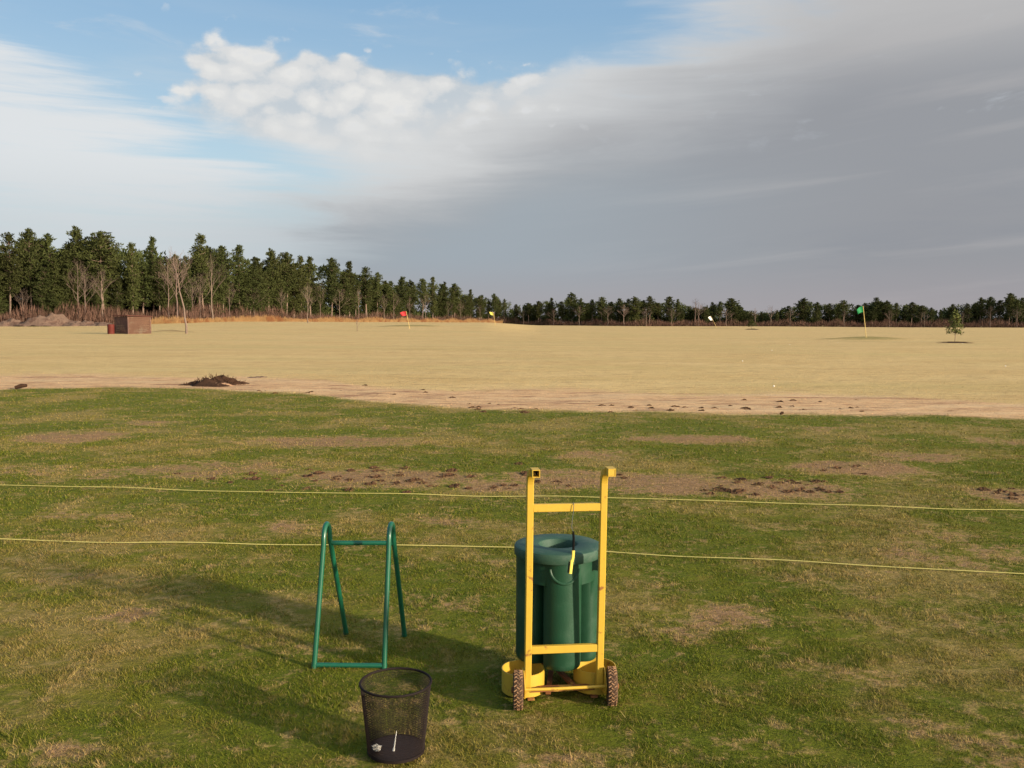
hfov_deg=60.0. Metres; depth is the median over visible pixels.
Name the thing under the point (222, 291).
pine tree
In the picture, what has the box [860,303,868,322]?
pine tree
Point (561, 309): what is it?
pine tree
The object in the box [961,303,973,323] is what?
pine tree
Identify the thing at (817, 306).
pine tree
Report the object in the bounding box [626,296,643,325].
pine tree
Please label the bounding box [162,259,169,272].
pine tree
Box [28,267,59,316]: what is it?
pine tree
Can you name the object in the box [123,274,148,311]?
pine tree
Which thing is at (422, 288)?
pine tree
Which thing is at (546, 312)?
pine tree
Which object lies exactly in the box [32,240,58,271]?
pine tree
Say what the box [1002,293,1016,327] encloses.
pine tree
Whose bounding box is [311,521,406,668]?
bag rack
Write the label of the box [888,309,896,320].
pine tree
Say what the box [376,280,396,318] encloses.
pine tree
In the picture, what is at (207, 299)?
pine tree
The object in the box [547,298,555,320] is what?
pine tree
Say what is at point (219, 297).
pine tree
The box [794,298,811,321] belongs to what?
pine tree
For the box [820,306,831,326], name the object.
pine tree
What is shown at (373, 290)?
pine tree
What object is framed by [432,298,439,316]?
pine tree
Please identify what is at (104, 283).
pine tree
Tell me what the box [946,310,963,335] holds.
young tree
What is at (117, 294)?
pine tree
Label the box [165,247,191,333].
leaning tree
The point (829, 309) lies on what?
pine tree
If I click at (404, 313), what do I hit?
golf flag
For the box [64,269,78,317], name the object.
pine tree
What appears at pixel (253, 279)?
pine tree
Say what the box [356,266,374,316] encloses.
pine tree
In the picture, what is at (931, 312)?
pine tree
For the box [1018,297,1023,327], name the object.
pine tree
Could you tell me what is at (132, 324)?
shed
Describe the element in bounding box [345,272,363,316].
pine tree
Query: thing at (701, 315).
pine tree
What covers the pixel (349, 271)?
pine tree
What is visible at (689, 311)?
pine tree
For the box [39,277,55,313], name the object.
pine tree
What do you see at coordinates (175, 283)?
pine tree
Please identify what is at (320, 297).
bare tree
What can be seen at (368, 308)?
pine tree
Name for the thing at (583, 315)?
pine tree
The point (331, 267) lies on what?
pine tree
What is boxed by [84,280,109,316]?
bare tree
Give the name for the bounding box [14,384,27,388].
log
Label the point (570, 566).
club brush
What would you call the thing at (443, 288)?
pine tree
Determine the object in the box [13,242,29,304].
pine tree
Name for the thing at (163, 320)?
tall dry grass
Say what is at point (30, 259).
pine tree
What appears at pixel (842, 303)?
pine tree
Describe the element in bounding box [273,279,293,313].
pine tree
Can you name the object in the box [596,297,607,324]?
pine tree
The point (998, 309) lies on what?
pine tree
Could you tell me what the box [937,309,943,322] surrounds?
pine tree
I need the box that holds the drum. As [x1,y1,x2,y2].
[107,324,114,333]
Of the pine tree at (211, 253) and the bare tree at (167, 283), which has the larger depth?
the pine tree at (211, 253)
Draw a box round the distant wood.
[0,240,1023,327]
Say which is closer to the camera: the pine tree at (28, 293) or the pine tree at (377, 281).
the pine tree at (28, 293)
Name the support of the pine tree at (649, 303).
on the ground at (630, 360)
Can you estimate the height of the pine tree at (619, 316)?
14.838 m
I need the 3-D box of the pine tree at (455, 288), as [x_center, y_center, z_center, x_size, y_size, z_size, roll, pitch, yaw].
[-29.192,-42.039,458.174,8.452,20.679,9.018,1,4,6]
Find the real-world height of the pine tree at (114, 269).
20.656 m
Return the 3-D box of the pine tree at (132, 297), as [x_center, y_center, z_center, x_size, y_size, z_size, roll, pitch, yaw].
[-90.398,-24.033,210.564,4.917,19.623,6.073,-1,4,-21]
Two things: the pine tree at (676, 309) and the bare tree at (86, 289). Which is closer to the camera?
the bare tree at (86, 289)
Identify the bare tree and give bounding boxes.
[15,289,29,321]
[66,260,96,320]
[80,271,98,320]
[88,269,117,320]
[156,262,187,318]
[157,252,194,317]
[185,281,200,317]
[192,275,212,317]
[201,256,226,318]
[226,283,235,312]
[277,288,284,309]
[300,283,316,322]
[314,282,325,317]
[334,290,350,317]
[388,291,398,318]
[422,296,430,317]
[617,304,627,325]
[690,299,706,323]
[694,303,705,325]
[984,306,996,327]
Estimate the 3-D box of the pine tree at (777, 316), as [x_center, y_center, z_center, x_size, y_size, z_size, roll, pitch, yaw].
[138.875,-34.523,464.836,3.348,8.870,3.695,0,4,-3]
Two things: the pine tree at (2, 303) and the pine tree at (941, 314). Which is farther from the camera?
the pine tree at (941, 314)
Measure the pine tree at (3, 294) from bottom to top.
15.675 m
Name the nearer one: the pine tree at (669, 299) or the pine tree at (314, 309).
the pine tree at (314, 309)
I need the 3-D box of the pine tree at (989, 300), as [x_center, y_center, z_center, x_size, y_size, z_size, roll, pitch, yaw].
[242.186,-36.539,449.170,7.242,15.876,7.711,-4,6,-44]
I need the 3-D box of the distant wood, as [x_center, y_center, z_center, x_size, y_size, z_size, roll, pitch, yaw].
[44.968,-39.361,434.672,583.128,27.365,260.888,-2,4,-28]
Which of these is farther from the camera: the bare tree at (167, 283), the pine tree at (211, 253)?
the pine tree at (211, 253)
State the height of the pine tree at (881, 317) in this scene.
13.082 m
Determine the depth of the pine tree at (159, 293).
214.37 m
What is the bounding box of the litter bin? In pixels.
[514,534,598,670]
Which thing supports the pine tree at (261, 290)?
on the ground at (630, 360)
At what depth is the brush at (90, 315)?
355.92 m
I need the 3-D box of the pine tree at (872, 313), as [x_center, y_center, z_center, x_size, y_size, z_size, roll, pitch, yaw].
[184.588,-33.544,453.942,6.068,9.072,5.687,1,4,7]
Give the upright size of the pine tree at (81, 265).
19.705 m
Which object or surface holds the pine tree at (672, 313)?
on the ground at (630, 360)
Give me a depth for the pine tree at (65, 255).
201.10 m
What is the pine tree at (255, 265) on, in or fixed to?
on the ground at (630, 360)
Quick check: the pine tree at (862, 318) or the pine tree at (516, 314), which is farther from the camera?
the pine tree at (516, 314)
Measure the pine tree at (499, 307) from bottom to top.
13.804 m
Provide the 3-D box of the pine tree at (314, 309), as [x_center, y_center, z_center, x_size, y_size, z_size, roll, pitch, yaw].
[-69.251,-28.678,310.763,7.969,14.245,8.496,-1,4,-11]
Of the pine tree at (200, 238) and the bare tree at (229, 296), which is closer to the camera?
the pine tree at (200, 238)
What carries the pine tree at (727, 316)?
on the ground at (630, 360)
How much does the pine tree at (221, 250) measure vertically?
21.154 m
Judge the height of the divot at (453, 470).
0.026 m
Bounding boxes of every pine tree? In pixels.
[0,232,27,314]
[0,254,18,312]
[0,257,14,313]
[0,287,9,315]
[13,228,43,313]
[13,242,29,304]
[16,263,36,314]
[22,271,40,315]
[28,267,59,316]
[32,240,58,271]
[36,233,63,285]
[39,258,70,310]
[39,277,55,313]
[48,248,83,316]
[51,226,97,316]
[51,286,68,313]
[53,244,73,315]
[57,242,91,314]
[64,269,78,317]
[75,230,124,320]
[81,264,104,320]
[82,249,111,317]
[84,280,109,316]
[85,237,123,295]
[86,239,126,311]
[105,276,128,310]
[121,242,142,313]
[121,283,134,310]
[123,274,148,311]
[125,261,162,314]
[140,235,163,314]
[140,275,161,315]
[148,257,167,313]
[154,273,178,314]
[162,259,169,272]
[163,254,182,297]
[166,261,183,306]
[172,291,187,316]
[179,255,194,311]
[187,233,213,316]
[189,254,209,316]
[189,262,210,318]
[198,266,223,310]
[204,246,229,307]
[207,275,231,316]
[213,245,237,316]
[213,265,226,316]
[225,276,237,312]
[227,270,254,315]
[228,245,250,292]
[243,266,264,310]
[245,257,271,314]
[251,274,267,311]
[259,271,273,314]
[261,247,286,316]
[264,267,277,315]
[269,275,288,315]
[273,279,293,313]
[278,252,300,315]
[282,263,308,317]
[296,255,312,311]
[303,256,321,315]
[306,283,324,314]
[317,285,329,315]
[322,257,343,315]
[324,271,340,312]
[335,272,357,317]
[335,287,349,316]
[340,261,360,315]
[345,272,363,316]
[352,288,359,314]
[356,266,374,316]
[359,283,371,317]
[360,281,375,316]
[369,278,381,315]
[371,272,384,316]
[371,294,382,317]
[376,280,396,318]
[381,283,394,317]
[381,285,392,318]
[388,281,396,312]
[389,293,401,317]
[391,294,402,316]
[395,276,410,316]
[405,280,418,316]
[416,278,430,315]
[427,276,439,317]
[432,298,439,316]
[436,284,450,318]
[438,292,444,317]
[448,283,462,317]
[449,293,457,314]
[455,299,462,319]
[461,298,467,318]
[462,296,473,317]
[462,304,466,319]
[467,289,474,316]
[473,296,485,319]
[481,295,486,317]
[484,300,491,317]
[490,294,498,314]
[493,308,498,318]
[496,300,502,316]
[502,299,506,313]
[512,304,520,316]
[523,303,533,321]
[531,305,537,321]
[533,301,543,322]
[543,303,555,323]
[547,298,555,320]
[557,301,566,316]
[563,292,578,325]
[572,302,589,325]
[585,303,590,321]
[587,300,599,325]
[595,301,609,320]
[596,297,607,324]
[602,308,608,322]
[606,301,616,325]
[615,298,623,321]
[621,311,629,322]
[623,299,631,325]
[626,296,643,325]
[640,300,647,324]
[644,296,657,324]
[647,302,664,319]
[654,303,663,315]
[663,296,675,317]
[667,308,674,321]
[673,299,681,320]
[678,308,684,320]
[685,308,692,322]
[691,307,697,322]
[698,307,708,325]
[703,309,709,323]
[709,302,715,322]
[713,301,724,315]
[723,298,740,315]
[723,307,730,325]
[728,308,741,325]
[737,310,748,322]
[747,313,753,322]
[758,312,763,322]
[774,310,779,320]
[782,306,795,324]
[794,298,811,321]
[811,310,823,321]
[813,302,821,315]
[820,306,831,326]
[825,303,833,326]
[832,309,843,324]
[838,300,850,326]
[852,305,861,321]
[859,309,869,326]
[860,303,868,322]
[866,310,877,326]
[871,297,883,326]
[876,303,887,323]
[879,300,891,325]
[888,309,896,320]
[893,303,899,326]
[901,311,907,322]
[905,302,918,322]
[916,305,927,326]
[926,308,934,321]
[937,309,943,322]
[946,304,956,316]
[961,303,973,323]
[970,303,984,326]
[975,297,986,325]
[981,296,998,314]
[983,305,997,326]
[992,300,1004,326]
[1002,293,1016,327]
[1011,300,1022,327]
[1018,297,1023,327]
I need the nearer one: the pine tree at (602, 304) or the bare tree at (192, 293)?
the bare tree at (192, 293)
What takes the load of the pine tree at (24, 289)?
on the ground at (630, 360)
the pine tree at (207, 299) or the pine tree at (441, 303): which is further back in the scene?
the pine tree at (441, 303)
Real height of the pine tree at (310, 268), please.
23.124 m
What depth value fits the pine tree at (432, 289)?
430.22 m
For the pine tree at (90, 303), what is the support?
on the ground at (630, 360)
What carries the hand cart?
on the ground at (630, 360)
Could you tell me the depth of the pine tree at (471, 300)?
476.43 m
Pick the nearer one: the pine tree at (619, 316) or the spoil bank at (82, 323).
the spoil bank at (82, 323)
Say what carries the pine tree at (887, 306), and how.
on the ground at (630, 360)
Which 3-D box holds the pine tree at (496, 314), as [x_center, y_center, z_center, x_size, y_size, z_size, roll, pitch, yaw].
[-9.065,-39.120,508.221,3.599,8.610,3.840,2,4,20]
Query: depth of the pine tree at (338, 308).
341.98 m
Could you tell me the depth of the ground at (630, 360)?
7.37 m
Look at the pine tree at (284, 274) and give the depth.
281.89 m
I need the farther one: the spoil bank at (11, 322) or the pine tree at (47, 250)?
the pine tree at (47, 250)
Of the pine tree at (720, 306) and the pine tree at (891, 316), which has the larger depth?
the pine tree at (720, 306)
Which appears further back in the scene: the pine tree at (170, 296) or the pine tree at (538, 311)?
the pine tree at (538, 311)
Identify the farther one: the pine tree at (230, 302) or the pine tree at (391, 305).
the pine tree at (391, 305)
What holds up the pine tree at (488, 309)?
on the ground at (630, 360)
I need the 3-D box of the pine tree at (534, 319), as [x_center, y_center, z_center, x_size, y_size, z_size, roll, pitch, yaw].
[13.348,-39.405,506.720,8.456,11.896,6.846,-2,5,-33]
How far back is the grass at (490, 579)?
5.59 m
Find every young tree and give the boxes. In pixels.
[746,320,756,328]
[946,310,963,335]
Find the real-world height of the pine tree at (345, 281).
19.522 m
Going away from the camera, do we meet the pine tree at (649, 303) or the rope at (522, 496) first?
the rope at (522, 496)
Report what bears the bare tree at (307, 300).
on the ground at (630, 360)
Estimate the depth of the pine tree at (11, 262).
195.51 m
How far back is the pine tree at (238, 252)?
253.74 m
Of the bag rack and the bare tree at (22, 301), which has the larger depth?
the bare tree at (22, 301)
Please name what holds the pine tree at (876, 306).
on the ground at (630, 360)
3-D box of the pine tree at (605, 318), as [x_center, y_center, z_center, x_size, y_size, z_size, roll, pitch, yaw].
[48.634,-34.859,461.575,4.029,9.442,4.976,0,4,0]
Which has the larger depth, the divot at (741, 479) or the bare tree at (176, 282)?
the bare tree at (176, 282)
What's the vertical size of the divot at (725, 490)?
0.026 m
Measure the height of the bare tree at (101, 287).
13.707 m
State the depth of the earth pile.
22.39 m
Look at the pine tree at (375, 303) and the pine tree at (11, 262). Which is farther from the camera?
the pine tree at (375, 303)
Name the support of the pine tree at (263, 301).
on the ground at (630, 360)
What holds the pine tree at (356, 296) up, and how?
on the ground at (630, 360)
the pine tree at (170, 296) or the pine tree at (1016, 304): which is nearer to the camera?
the pine tree at (170, 296)
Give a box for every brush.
[0,298,1023,327]
[567,502,574,573]
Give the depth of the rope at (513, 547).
6.40 m
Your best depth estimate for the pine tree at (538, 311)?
495.88 m
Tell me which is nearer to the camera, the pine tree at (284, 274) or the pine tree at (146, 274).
the pine tree at (146, 274)
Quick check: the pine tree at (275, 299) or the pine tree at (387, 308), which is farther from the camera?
the pine tree at (387, 308)
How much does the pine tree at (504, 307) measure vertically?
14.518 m
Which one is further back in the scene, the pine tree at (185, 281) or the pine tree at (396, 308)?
the pine tree at (396, 308)
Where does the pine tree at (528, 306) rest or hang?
on the ground at (630, 360)
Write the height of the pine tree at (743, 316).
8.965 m
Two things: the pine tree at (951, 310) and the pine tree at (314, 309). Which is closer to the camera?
the pine tree at (314, 309)
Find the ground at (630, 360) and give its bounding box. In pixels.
[0,322,1023,767]
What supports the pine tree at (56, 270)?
on the ground at (630, 360)
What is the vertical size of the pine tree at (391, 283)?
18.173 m
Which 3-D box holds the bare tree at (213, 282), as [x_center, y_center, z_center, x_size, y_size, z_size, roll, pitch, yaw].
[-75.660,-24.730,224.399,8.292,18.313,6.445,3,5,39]
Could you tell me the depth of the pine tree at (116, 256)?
216.22 m
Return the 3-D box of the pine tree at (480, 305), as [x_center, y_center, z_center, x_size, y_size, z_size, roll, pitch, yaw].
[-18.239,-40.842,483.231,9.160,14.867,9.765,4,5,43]
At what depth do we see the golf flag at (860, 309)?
90.20 m
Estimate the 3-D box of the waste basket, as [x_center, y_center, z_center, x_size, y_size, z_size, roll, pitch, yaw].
[-0.442,1.263,3.378,0.277,0.270,0.277,0,4,0]
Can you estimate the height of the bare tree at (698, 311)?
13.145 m
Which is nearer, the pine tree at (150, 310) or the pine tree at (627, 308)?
the pine tree at (150, 310)
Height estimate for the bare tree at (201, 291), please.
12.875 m
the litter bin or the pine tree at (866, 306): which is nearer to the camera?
the litter bin
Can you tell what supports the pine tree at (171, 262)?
on the ground at (630, 360)
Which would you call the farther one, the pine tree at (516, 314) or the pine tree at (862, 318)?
the pine tree at (516, 314)
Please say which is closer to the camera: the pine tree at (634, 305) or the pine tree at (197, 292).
the pine tree at (197, 292)
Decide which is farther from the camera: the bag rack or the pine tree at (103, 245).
the pine tree at (103, 245)
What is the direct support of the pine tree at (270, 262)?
on the ground at (630, 360)
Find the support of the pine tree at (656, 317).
on the ground at (630, 360)
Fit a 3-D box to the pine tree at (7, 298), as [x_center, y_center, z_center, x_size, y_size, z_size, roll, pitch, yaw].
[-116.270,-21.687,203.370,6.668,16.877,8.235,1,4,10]
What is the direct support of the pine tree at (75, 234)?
on the ground at (630, 360)
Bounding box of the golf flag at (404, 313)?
[400,311,409,328]
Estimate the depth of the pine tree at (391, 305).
377.38 m
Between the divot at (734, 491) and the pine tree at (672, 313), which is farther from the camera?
the pine tree at (672, 313)
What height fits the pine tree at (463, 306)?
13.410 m
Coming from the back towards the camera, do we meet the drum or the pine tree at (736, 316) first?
the pine tree at (736, 316)
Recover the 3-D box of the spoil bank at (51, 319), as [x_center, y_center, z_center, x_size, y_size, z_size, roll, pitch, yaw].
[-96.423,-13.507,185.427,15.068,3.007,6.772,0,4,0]
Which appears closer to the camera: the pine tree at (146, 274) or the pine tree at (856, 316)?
the pine tree at (146, 274)
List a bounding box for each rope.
[0,538,1023,573]
[13,485,1016,509]
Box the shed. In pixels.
[113,315,152,333]
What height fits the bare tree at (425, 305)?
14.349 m
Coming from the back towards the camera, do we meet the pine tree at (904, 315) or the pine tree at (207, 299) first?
the pine tree at (904, 315)
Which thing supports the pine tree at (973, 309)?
on the ground at (630, 360)
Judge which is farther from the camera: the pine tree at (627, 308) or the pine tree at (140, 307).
the pine tree at (627, 308)
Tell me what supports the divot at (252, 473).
on the ground at (630, 360)
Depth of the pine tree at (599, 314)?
477.14 m
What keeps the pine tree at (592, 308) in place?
on the ground at (630, 360)
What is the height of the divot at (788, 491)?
0.025 m
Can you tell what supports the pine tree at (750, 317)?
on the ground at (630, 360)
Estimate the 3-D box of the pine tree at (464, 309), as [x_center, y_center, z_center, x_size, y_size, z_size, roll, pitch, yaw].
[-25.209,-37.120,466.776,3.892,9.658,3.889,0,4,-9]
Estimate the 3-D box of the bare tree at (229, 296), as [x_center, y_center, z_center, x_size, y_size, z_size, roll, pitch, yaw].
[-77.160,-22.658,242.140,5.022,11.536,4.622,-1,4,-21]
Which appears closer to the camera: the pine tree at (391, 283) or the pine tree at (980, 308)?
the pine tree at (391, 283)
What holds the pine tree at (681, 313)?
on the ground at (630, 360)
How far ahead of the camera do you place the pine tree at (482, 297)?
485.82 m
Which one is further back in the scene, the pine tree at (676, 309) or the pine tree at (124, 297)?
the pine tree at (676, 309)
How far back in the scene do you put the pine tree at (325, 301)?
327.44 m
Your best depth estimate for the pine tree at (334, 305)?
339.95 m
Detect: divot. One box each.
[245,471,257,474]
[247,476,260,479]
[446,468,457,471]
[719,488,731,491]
[727,489,741,493]
[734,478,746,480]
[781,489,793,492]
[977,487,990,490]
[994,489,1007,492]
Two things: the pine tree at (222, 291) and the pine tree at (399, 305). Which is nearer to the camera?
the pine tree at (222, 291)
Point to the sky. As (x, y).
(760, 154)
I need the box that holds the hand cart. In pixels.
[502,466,618,709]
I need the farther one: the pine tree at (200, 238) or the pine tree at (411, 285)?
the pine tree at (411, 285)
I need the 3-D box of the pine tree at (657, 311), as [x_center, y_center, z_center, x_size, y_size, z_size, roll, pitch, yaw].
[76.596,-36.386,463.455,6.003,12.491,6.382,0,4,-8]
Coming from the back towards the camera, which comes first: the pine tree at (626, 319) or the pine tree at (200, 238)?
the pine tree at (626, 319)
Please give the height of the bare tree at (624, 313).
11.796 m
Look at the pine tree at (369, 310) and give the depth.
369.12 m
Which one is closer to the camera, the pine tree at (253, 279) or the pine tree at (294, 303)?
the pine tree at (253, 279)
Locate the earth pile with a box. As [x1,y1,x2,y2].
[180,374,249,386]
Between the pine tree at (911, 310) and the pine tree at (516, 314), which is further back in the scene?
the pine tree at (516, 314)
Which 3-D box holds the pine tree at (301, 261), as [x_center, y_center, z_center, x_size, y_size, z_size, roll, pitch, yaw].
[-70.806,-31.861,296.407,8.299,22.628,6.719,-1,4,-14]
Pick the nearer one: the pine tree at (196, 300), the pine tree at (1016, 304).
the pine tree at (196, 300)
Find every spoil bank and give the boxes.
[0,318,33,325]
[15,313,72,326]
[60,320,93,325]
[90,322,111,325]
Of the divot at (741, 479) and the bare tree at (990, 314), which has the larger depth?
the bare tree at (990, 314)
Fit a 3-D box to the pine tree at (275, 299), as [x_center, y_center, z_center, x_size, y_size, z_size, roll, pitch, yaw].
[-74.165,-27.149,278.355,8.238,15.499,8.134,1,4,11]
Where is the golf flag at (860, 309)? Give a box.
[857,306,865,333]
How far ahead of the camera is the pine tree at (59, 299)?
199.97 m
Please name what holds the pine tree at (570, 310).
on the ground at (630, 360)
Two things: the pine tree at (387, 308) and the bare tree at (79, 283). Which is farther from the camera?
the pine tree at (387, 308)
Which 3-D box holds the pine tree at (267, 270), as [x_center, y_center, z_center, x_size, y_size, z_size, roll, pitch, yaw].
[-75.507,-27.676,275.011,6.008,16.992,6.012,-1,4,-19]
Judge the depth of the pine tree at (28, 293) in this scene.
201.36 m
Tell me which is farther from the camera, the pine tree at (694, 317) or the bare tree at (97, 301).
the pine tree at (694, 317)
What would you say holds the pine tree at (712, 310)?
on the ground at (630, 360)
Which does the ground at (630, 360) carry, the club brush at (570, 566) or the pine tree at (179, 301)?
the pine tree at (179, 301)
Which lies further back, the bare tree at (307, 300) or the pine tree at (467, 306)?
the pine tree at (467, 306)
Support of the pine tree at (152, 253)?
on the ground at (630, 360)
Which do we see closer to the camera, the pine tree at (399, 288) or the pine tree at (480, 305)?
the pine tree at (399, 288)
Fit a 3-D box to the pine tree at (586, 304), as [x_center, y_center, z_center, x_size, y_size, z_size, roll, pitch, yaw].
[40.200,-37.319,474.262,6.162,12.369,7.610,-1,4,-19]
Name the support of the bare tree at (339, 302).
on the ground at (630, 360)
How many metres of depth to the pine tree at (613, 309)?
461.89 m
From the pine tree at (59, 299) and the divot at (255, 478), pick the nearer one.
the divot at (255, 478)
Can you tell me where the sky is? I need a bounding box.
[0,0,1023,321]
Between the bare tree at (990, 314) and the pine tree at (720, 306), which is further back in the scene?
the pine tree at (720, 306)
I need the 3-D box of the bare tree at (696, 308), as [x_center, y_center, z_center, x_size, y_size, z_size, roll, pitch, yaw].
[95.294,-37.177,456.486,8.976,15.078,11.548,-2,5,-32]
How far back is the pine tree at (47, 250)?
200.31 m
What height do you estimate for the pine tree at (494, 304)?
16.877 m
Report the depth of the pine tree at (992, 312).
446.83 m
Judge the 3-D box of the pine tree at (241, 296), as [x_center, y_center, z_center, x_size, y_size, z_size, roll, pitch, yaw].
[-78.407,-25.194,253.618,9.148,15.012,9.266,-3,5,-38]
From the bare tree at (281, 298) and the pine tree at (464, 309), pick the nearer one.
the bare tree at (281, 298)
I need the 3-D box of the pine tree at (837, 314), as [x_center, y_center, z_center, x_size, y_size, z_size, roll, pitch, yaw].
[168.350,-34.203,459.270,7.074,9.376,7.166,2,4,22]
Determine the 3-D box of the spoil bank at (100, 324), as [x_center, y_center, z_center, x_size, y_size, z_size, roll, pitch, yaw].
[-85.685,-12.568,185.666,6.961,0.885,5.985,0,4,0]
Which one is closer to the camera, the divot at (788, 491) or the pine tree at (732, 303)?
the divot at (788, 491)
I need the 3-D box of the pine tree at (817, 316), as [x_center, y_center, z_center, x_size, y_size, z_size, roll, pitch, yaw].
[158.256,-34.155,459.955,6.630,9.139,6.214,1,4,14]
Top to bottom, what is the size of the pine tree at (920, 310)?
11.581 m
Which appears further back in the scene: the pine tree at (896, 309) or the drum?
the pine tree at (896, 309)
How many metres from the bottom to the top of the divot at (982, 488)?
0.025 m
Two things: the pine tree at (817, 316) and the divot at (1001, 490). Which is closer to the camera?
the divot at (1001, 490)
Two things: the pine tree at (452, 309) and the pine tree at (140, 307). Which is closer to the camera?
the pine tree at (140, 307)
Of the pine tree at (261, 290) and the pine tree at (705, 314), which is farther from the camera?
the pine tree at (705, 314)
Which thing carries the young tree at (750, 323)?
on the ground at (630, 360)
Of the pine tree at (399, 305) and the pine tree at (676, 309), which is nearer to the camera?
the pine tree at (399, 305)
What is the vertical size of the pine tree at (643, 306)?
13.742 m
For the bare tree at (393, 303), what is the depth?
378.70 m
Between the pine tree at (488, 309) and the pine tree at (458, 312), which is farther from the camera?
the pine tree at (488, 309)
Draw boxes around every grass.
[0,365,1023,767]
[151,314,502,323]
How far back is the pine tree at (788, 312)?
469.56 m
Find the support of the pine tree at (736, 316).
on the ground at (630, 360)
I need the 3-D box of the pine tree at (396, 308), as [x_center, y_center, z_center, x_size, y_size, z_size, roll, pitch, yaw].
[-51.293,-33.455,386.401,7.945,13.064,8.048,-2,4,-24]
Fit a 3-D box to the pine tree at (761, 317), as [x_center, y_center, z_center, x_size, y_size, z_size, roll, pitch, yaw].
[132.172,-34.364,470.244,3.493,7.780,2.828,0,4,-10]
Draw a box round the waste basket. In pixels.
[359,667,431,763]
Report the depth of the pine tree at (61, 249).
213.00 m

